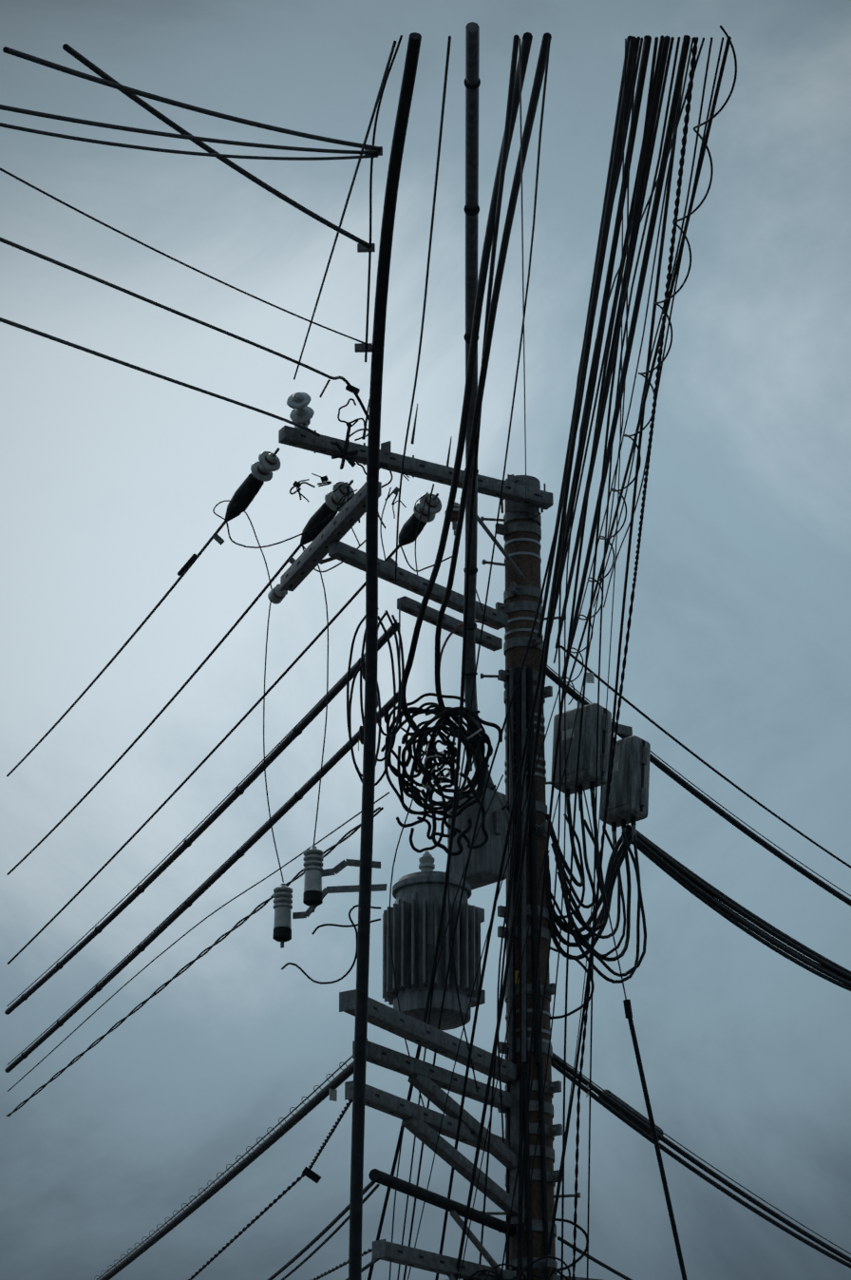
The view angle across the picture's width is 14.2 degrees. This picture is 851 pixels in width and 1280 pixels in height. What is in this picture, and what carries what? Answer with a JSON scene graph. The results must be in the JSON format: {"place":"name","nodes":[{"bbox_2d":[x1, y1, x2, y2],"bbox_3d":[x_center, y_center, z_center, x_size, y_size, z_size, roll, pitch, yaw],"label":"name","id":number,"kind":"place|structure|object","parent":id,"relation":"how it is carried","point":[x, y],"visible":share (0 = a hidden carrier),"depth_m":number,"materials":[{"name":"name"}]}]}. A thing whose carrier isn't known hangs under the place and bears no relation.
{"place":"outdoors","nodes":[
{"label":"outdoors","id":0,"kind":"place"},
{"bbox_2d":[0,0,850,1279],"label":"sky","id":1,"kind":"structure","parent":0,"point":[113,475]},
{"bbox_3d":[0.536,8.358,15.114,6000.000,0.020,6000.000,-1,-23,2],"label":"ground","id":2,"kind":"structure","parent":0,"visible":0},
{"bbox_2d":[0,21,850,1279],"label":"utility pole","id":3,"kind":"object","parent":2,"relation":"on","point":[433,971],"visible":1,"depth_m":17.32,"materials":[{"name":"wood"},{"name":"galvanised steel"},{"name":"paint"}]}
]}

